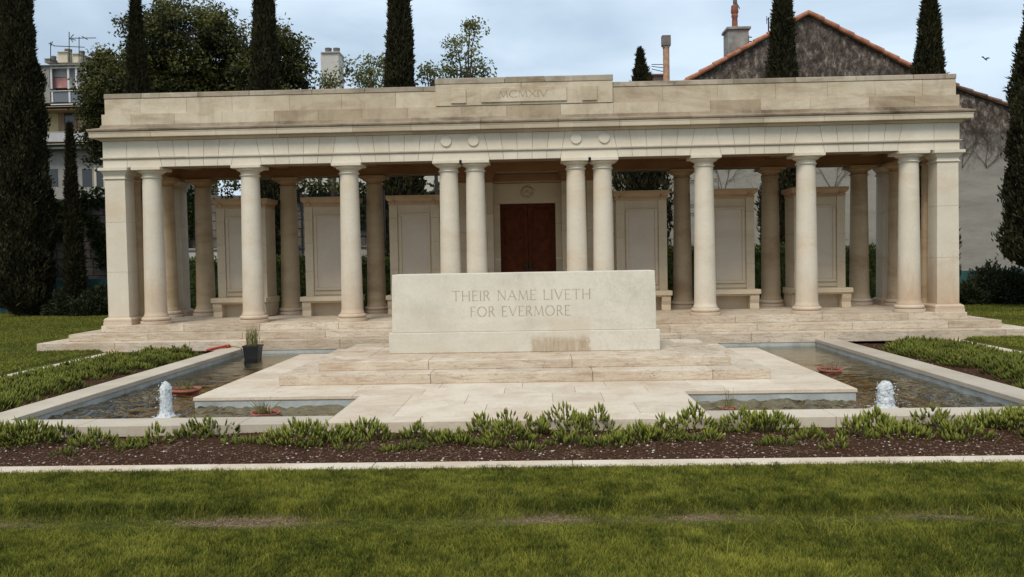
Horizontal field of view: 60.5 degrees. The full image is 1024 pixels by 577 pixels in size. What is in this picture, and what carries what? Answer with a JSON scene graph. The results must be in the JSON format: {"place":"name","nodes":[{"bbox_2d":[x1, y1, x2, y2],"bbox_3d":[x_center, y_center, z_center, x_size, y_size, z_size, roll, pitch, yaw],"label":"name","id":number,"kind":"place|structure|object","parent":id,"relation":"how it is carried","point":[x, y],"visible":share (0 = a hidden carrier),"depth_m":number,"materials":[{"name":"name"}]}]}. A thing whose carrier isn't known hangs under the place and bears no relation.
{"place":"outdoors","nodes":[
{"label":"outdoors","id":0,"kind":"place"},
{"bbox_2d":[105,506,793,526],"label":"bare soil patches","id":1,"kind":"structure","parent":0,"point":[268,522],"depth_m":5.50,"materials":[{"name":"brown soil"}]},
{"bbox_2d":[0,304,1023,576],"bbox_3d":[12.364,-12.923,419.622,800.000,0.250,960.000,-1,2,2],"label":"ground","id":2,"kind":"structure","parent":0,"point":[226,518],"depth_m":5.51,"materials":[{"name":"green plant"}]},
{"bbox_2d":[0,0,62,315],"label":"cypress","id":3,"kind":"object","parent":2,"relation":"on","point":[29,223],"visible":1,"depth_m":26.87,"materials":[{"name":"green plant"}]},
{"bbox_2d":[15,297,49,315],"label":"shrub","id":4,"kind":"object","parent":2,"relation":"on","point":[31,313],"visible":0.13,"depth_m":27.45,"materials":[{"name":"green plant"}]},
{"bbox_2d":[0,278,107,313],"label":"teal screen","id":5,"kind":"object","parent":2,"relation":"on","point":[91,282],"visible":0.04,"depth_m":29.04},
{"bbox_2d":[40,286,77,315],"bbox_3d":[-14.073,0.596,27.465,1.134,1.452,1.301,-1,2,2],"label":"shrub","id":6,"kind":"object","parent":2,"relation":"on","point":[58,304],"visible":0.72,"depth_m":27.14,"materials":[{"name":"green plant"}]},
{"bbox_2d":[60,121,88,298],"bbox_3d":[-13.960,-2.182,27.888,0.832,6.296,0.857,0,2,19],"label":"cypress","id":7,"kind":"object","parent":2,"relation":"on","point":[74,271],"visible":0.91,"depth_m":27.71,"materials":[{"name":"green plant"}]},
{"bbox_2d":[68,289,99,316],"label":"shrub","id":8,"kind":"object","parent":2,"relation":"on","point":[81,305],"visible":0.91,"depth_m":26.75,"materials":[{"name":"green plant"}]},
{"bbox_2d":[86,281,107,315],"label":"shrub","id":9,"kind":"object","parent":2,"relation":"on","point":[99,293],"visible":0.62,"depth_m":26.98,"materials":[{"name":"green plant"}]},
{"bbox_2d":[40,32,217,198],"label":"apartment building","id":10,"kind":"structure","parent":2,"relation":"on","point":[59,95],"depth_m":45.53,"materials":[{"name":"beige concrete"}]},
{"bbox_2d":[49,169,57,186],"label":"window","id":11,"kind":"structure","parent":10,"relation":"in","point":[54,172],"depth_m":45.54,"materials":[{"name":"grey glass"}]},
{"bbox_2d":[50,66,85,104],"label":"window frame","id":12,"kind":"structure","parent":10,"relation":"in","point":[68,68],"depth_m":45.33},
{"bbox_2d":[64,113,73,128],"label":"window","id":13,"kind":"structure","parent":10,"relation":"in","point":[68,116],"depth_m":46.26,"materials":[{"name":"grey glass"}]},
{"bbox_2d":[82,169,91,186],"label":"window","id":14,"kind":"structure","parent":10,"relation":"in","point":[86,174],"depth_m":45.48,"materials":[{"name":"grey glass"}]},
{"bbox_2d":[94,168,104,187],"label":"window frame","id":15,"kind":"structure","parent":10,"relation":"in","point":[95,179],"depth_m":45.46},
{"bbox_2d":[96,169,103,186],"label":"window","id":16,"kind":"structure","parent":10,"relation":"in","point":[99,176],"depth_m":45.47,"materials":[{"name":"grey glass"}]},
{"bbox_2d":[123,0,153,221],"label":"cypress","id":17,"kind":"object","parent":2,"relation":"on","point":[137,72],"visible":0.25,"depth_m":24.93,"materials":[{"name":"green plant"}]},
{"bbox_2d":[67,0,252,171],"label":"broadleaf tree","id":18,"kind":"object","parent":2,"relation":"on","point":[178,61],"visible":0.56,"depth_m":28.41,"materials":[{"name":"green plant"}]},
{"bbox_2d":[51,180,439,279],"bbox_3d":[-13.020,-1.381,30.422,24.606,4.445,1.102,-1,2,2],"label":"hedge","id":19,"kind":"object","parent":2,"relation":"on","point":[93,211],"depth_m":30.22,"materials":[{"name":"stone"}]},
{"bbox_2d":[245,0,281,256],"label":"cypress","id":20,"kind":"object","parent":2,"relation":"on","point":[264,72],"visible":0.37,"depth_m":24.75,"materials":[{"name":"green plant"}]},
{"bbox_2d":[222,12,320,90],"bbox_3d":[-7.616,-3.877,28.282,3.060,9.392,3.085,-1,2,2],"label":"broadleaf tree","id":21,"kind":"object","parent":2,"relation":"on","point":[292,65],"visible":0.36,"depth_m":27.69,"materials":[{"name":"green plant"}]},
{"bbox_2d":[211,178,339,198],"bbox_3d":[-7.206,-1.360,26.898,4.500,4.449,2.537,-1,2,2],"label":"broadleaf tree","id":22,"kind":"object","parent":2,"relation":"on","point":[304,186],"visible":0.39,"depth_m":26.43,"materials":[{"name":"green plant"}]},
{"bbox_2d":[189,245,366,260],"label":"garden wall","id":23,"kind":"structure","parent":2,"relation":"on","point":[192,251],"depth_m":25.78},
{"bbox_2d":[189,248,390,309],"bbox_3d":[-5.737,-0.055,23.266,9.121,2.017,1.566,-1,2,2],"label":"hedge","id":24,"kind":"object","parent":2,"relation":"on","point":[192,267],"visible":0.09,"depth_m":22.87,"materials":[{"name":"green plant"}]},
{"bbox_2d":[312,68,350,195],"bbox_3d":[-5.610,-3.024,27.119,0.993,7.687,1.516,-3,3,-42],"label":"sapling","id":25,"kind":"object","parent":2,"relation":"on","point":[330,85],"visible":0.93,"depth_m":26.96,"materials":[{"name":"green plant"}]},
{"bbox_2d":[300,191,386,259],"bbox_3d":[-4.738,-0.972,24.762,2.404,3.513,0.063,-1,2,2],"label":"fence","id":26,"kind":"object","parent":2,"relation":"on","point":[384,215],"visible":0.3,"depth_m":24.70,"materials":[{"name":"black metal"}]},
{"bbox_2d":[334,51,384,87],"bbox_3d":[-4.215,-3.237,26.989,2.045,8.072,1.968,0,2,22],"label":"sapling","id":27,"kind":"object","parent":2,"relation":"on","point":[367,82],"visible":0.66,"depth_m":26.78,"materials":[{"name":"green plant"}]},
{"bbox_2d":[296,48,439,193],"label":"pale building","id":28,"kind":"structure","parent":2,"relation":"on","point":[329,58],"depth_m":44.92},
{"bbox_2d":[381,0,426,255],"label":"cypress","id":29,"kind":"object","parent":2,"relation":"on","point":[399,65],"visible":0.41,"depth_m":24.63,"materials":[{"name":"green plant"}]},
{"bbox_2d":[414,60,459,194],"bbox_3d":[-2.293,-3.115,27.020,1.279,7.754,1.894,0,2,23],"label":"sapling","id":30,"kind":"object","parent":2,"relation":"on","point":[434,74],"visible":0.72,"depth_m":26.85,"materials":[{"name":"green plant"}]},
{"bbox_2d":[431,15,496,77],"bbox_3d":[-1.367,-3.741,27.032,2.024,8.972,1.761,-1,2,2],"label":"sapling","id":31,"kind":"object","parent":2,"relation":"on","point":[465,71],"visible":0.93,"depth_m":26.56,"materials":[{"name":"green plant"}]},
{"bbox_2d":[0,343,1023,466],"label":"bed soil","id":32,"kind":"structure","parent":2,"relation":"on","point":[718,451],"depth_m":7.54,"materials":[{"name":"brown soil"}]},
{"bbox_2d":[0,343,203,411],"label":"ice plants","id":33,"kind":"object","parent":32,"relation":"on","point":[27,384],"visible":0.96,"depth_m":12.88,"materials":[{"name":"green plant"}]},
{"bbox_2d":[0,399,1023,455],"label":"ice plants","id":34,"kind":"object","parent":32,"relation":"on","point":[1009,416],"visible":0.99,"depth_m":7.93,"materials":[{"name":"green plant"}]},
{"bbox_2d":[0,339,1023,437],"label":"pool coping","id":35,"kind":"object","parent":32,"relation":"on","point":[131,427],"visible":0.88,"depth_m":8.85,"materials":[{"name":"stone"}]},
{"bbox_2d":[206,344,244,362],"bbox_3d":[-5.033,1.217,15.716,0.707,0.367,0.501,0,2,31],"label":"pump tube","id":36,"kind":"object","parent":35,"relation":"on","point":[219,347],"visible":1,"depth_m":15.85,"materials":[{"name":"red plastic"}]},
{"bbox_2d":[139,443,970,459],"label":"dry stems","id":37,"kind":"object","parent":32,"relation":"on","point":[459,453],"visible":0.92,"depth_m":7.37,"materials":[{"name":"brown plant"}]},
{"bbox_2d":[878,335,1023,388],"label":"ice plants","id":38,"kind":"object","parent":32,"relation":"on","point":[1005,365],"visible":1,"depth_m":12.82,"materials":[{"name":"green plant"}]},
{"bbox_2d":[0,339,1023,473],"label":"kerb","id":39,"kind":"structure","parent":2,"relation":"on","point":[639,462],"depth_m":6.81,"materials":[{"name":"stone"}]},
{"bbox_2d":[0,303,1023,372],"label":"side lawn grass","id":40,"kind":"structure","parent":2,"relation":"on","point":[101,318],"depth_m":20.11,"materials":[{"name":"green plant"}]},
{"bbox_2d":[31,342,1023,438],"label":"pool wall","id":41,"kind":"structure","parent":2,"relation":"on","point":[931,382],"depth_m":10.95,"materials":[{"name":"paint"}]},
{"bbox_2d":[37,74,1023,352],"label":"memorial colonnade","id":42,"kind":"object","parent":2,"relation":"on","point":[523,166],"visible":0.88,"depth_m":16.67,"materials":[{"name":"stone"}]},
{"bbox_2d":[211,198,279,317],"bbox_3d":[-5.811,-0.669,19.110,1.190,2.540,1.040,-1,2,2],"label":"memorial monument","id":43,"kind":"object","parent":42,"relation":"on","point":[228,302],"visible":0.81,"depth_m":18.91,"materials":[{"name":"stone"}]},
{"bbox_2d":[300,197,364,315],"bbox_3d":[-3.902,-0.702,19.052,1.190,2.540,1.040,-1,2,2],"label":"memorial monument","id":44,"kind":"object","parent":42,"relation":"on","point":[322,251],"visible":0.56,"depth_m":18.84,"materials":[{"name":"stone"}]},
{"bbox_2d":[385,195,439,314],"bbox_3d":[-2.073,-0.733,18.997,1.190,2.540,1.040,-1,2,2],"label":"memorial monument","id":45,"kind":"object","parent":42,"relation":"on","point":[414,227],"visible":0.54,"depth_m":18.77,"materials":[{"name":"stone"}]},
{"bbox_2d":[500,204,528,271],"bbox_3d":[0.060,-0.708,19.638,0.609,2.358,0.132,-1,2,2],"label":"door","id":46,"kind":"structure","parent":42,"relation":"in","point":[513,217],"depth_m":19.62,"materials":[{"name":"brown wood"}]},
{"bbox_2d":[528,203,555,271],"bbox_3d":[0.676,-0.718,19.619,0.609,2.358,0.132,-1,2,2],"label":"door","id":47,"kind":"structure","parent":42,"relation":"in","point":[541,217],"depth_m":19.61,"materials":[{"name":"brown wood"}]},
{"bbox_2d":[612,190,672,309],"bbox_3d":[2.764,-0.816,18.849,1.190,2.540,1.040,-1,2,2],"label":"memorial monument","id":48,"kind":"object","parent":42,"relation":"on","point":[640,227],"visible":0.73,"depth_m":18.63,"materials":[{"name":"stone"}]},
{"bbox_2d":[714,188,760,308],"bbox_3d":[4.603,-0.848,18.793,1.190,2.540,1.040,-1,2,2],"label":"memorial monument","id":49,"kind":"object","parent":42,"relation":"on","point":[734,247],"visible":0.59,"depth_m":18.57,"materials":[{"name":"stone"}]},
{"bbox_2d":[781,186,852,307],"bbox_3d":[6.502,-0.880,18.735,1.190,2.540,1.040,-1,2,2],"label":"memorial monument","id":50,"kind":"object","parent":42,"relation":"on","point":[834,290],"visible":0.75,"depth_m":18.52,"materials":[{"name":"stone"}]},
{"bbox_2d":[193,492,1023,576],"bbox_3d":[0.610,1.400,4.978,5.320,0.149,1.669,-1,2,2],"label":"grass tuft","id":51,"kind":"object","parent":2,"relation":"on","point":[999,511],"visible":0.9,"depth_m":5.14,"materials":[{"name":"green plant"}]},
{"bbox_2d":[612,46,672,245],"bbox_3d":[3.488,-2.892,23.812,1.940,7.357,1.954,-1,2,2],"label":"cypress","id":52,"kind":"object","parent":2,"relation":"on","point":[644,180],"visible":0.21,"depth_m":23.52,"materials":[{"name":"green plant"}]},
{"bbox_2d":[651,74,662,80],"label":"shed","id":53,"kind":"structure","parent":2,"relation":"on","point":[657,77],"depth_m":32.60,"materials":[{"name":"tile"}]},
{"bbox_2d":[754,0,800,247],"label":"cypress","id":54,"kind":"object","parent":2,"relation":"on","point":[782,54],"visible":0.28,"depth_m":24.30,"materials":[{"name":"green plant"}]},
{"bbox_2d":[667,241,920,300],"bbox_3d":[6.491,-0.287,22.874,8.670,2.064,1.521,-1,2,2],"label":"hedge","id":55,"kind":"object","parent":2,"relation":"on","point":[872,266],"visible":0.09,"depth_m":22.47,"materials":[{"name":"green plant"}]},
{"bbox_2d":[612,4,1023,270],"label":"gable house","id":56,"kind":"structure","parent":2,"relation":"on","point":[826,48],"depth_m":30.44,"materials":[{"name":"stone"}]},
{"bbox_2d":[651,35,670,80],"bbox_3d":[5.303,-7.813,31.204,0.683,2.319,0.260,-1,2,2],"label":"flue pipe","id":57,"kind":"object","parent":56,"relation":"attached to","point":[665,42],"visible":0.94,"depth_m":31.09,"materials":[{"name":"brown ceramic"}]},
{"bbox_2d":[690,169,756,195],"bbox_3d":[6.931,-4.519,30.629,3.684,2.751,0.024,-1,2,2],"label":"dry creeper","id":58,"kind":"object","parent":56,"relation":"attached to","point":[727,178],"visible":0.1,"depth_m":30.63,"materials":[{"name":"plant"}]},
{"bbox_2d":[820,167,848,185],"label":"dry creeper","id":59,"kind":"object","parent":56,"relation":"attached to","point":[836,179],"visible":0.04,"depth_m":30.52,"materials":[{"name":"brown plant"}]},
{"bbox_2d":[959,98,995,167],"bbox_3d":[15.719,-5.434,30.334,2.427,2.493,0.024,-1,2,2],"label":"dry creeper","id":60,"kind":"object","parent":56,"relation":"attached to","point":[975,141],"visible":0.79,"depth_m":30.33,"materials":[{"name":"brown plant"}]},
{"bbox_2d":[959,116,1008,167],"bbox_3d":[16.339,-5.129,30.326,4.489,2.345,0.024,-1,2,2],"label":"dry creeper","id":61,"kind":"object","parent":56,"relation":"attached to","point":[986,147],"visible":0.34,"depth_m":30.33,"materials":[{"name":"plant"}]},
{"bbox_2d":[910,0,962,276],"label":"cypress","id":62,"kind":"object","parent":2,"relation":"on","point":[929,56],"visible":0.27,"depth_m":24.22,"materials":[{"name":"green plant"}]},
{"bbox_2d":[959,278,990,304],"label":"shrub","id":63,"kind":"object","parent":2,"relation":"on","point":[971,293],"visible":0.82,"depth_m":24.52,"materials":[{"name":"green plant"}]},
{"bbox_2d":[967,257,1013,304],"bbox_3d":[13.568,0.124,25.005,1.462,2.104,1.483,-1,2,2],"label":"shrub","id":64,"kind":"object","parent":2,"relation":"on","point":[986,283],"visible":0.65,"depth_m":24.77,"materials":[{"name":"green plant"}]},
{"bbox_2d":[959,267,1023,285],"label":"teal screen","id":65,"kind":"object","parent":2,"relation":"on","point":[964,274],"visible":0.15,"depth_m":26.40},
{"bbox_2d":[991,4,1023,266],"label":"cypress","id":66,"kind":"object","parent":2,"relation":"on","point":[1011,246],"visible":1,"depth_m":22.53,"materials":[{"name":"green plant"}]},
{"bbox_2d":[994,265,1023,304],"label":"shrub","id":67,"kind":"object","parent":2,"relation":"on","point":[1012,290],"visible":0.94,"depth_m":24.34,"materials":[{"name":"green plant"}]},
{"bbox_2d":[51,345,998,419],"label":"water","id":68,"kind":"structure","parent":0,"point":[925,404],"depth_m":10.28,"materials":[{"name":"grey liquid"}]},
{"bbox_2d":[152,381,192,417],"bbox_3d":[-3.696,1.204,9.473,0.513,0.419,0.488,-1,2,2],"label":"fountain jet","id":69,"kind":"object","parent":68,"relation":"on","point":[165,404],"visible":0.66,"depth_m":9.43,"materials":[{"name":"white liquid"}]},
{"bbox_2d":[172,379,201,397],"bbox_3d":[-4.269,1.299,11.484,0.391,0.228,0.391,-1,2,2],"label":"plant bowl","id":70,"kind":"object","parent":68,"relation":"on","point":[188,389],"visible":0.95,"depth_m":11.40,"materials":[{"name":"ceramic"}]},
{"bbox_2d":[242,325,263,363],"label":"potted reed","id":71,"kind":"object","parent":68,"relation":"in","point":[253,349],"visible":1,"depth_m":15.26,"materials":[{"name":"black plastic"}]},
{"bbox_2d":[248,399,282,416],"bbox_3d":[-2.684,1.317,9.557,0.320,0.275,0.330,0,2,19],"label":"plant bowl","id":72,"kind":"object","parent":68,"relation":"on","point":[266,412],"visible":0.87,"depth_m":9.52,"materials":[{"name":"ceramic"}]},
{"bbox_2d":[721,389,735,409],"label":"water plant","id":73,"kind":"object","parent":68,"relation":"in","point":[729,407],"visible":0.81,"depth_m":9.42,"materials":[{"name":"plant"}]},
{"bbox_2d":[817,359,842,376],"bbox_3d":[4.461,1.100,12.313,0.340,0.253,0.340,0,5,2],"label":"plant bowl","id":74,"kind":"object","parent":68,"relation":"on","point":[825,369],"visible":0.95,"depth_m":12.25,"materials":[{"name":"ceramic"}]},
{"bbox_2d":[858,380,905,407],"bbox_3d":[3.972,1.124,9.249,0.659,0.320,0.754,0,2,20],"label":"fountain jet","id":75,"kind":"object","parent":68,"relation":"on","point":[885,394],"visible":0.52,"depth_m":9.21,"materials":[{"name":"white liquid"}]},
{"bbox_2d":[193,347,857,433],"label":"paving","id":76,"kind":"structure","parent":0,"point":[396,408],"depth_m":9.97,"materials":[{"name":"stone"}]},
{"bbox_2d":[279,339,770,385],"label":"altar steps","id":77,"kind":"structure","parent":76,"relation":"on","point":[670,359],"depth_m":11.25,"materials":[{"name":"stone"}]},
{"bbox_2d":[389,270,659,353],"bbox_3d":[0.168,0.319,12.489,3.760,1.100,0.690,-1,2,2],"label":"memorial stone","id":78,"kind":"object","parent":77,"relation":"on","point":[608,310],"visible":1,"depth_m":12.18,"materials":[{"name":"beige stone"}]},
{"bbox_2d":[116,361,937,418],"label":"pool floor","id":79,"kind":"structure","parent":0,"point":[851,379],"depth_m":12.65,"materials":[{"name":"grey stone"}]},
{"bbox_2d":[33,0,1023,195],"label":"sky","id":80,"kind":"structure","parent":0,"point":[526,37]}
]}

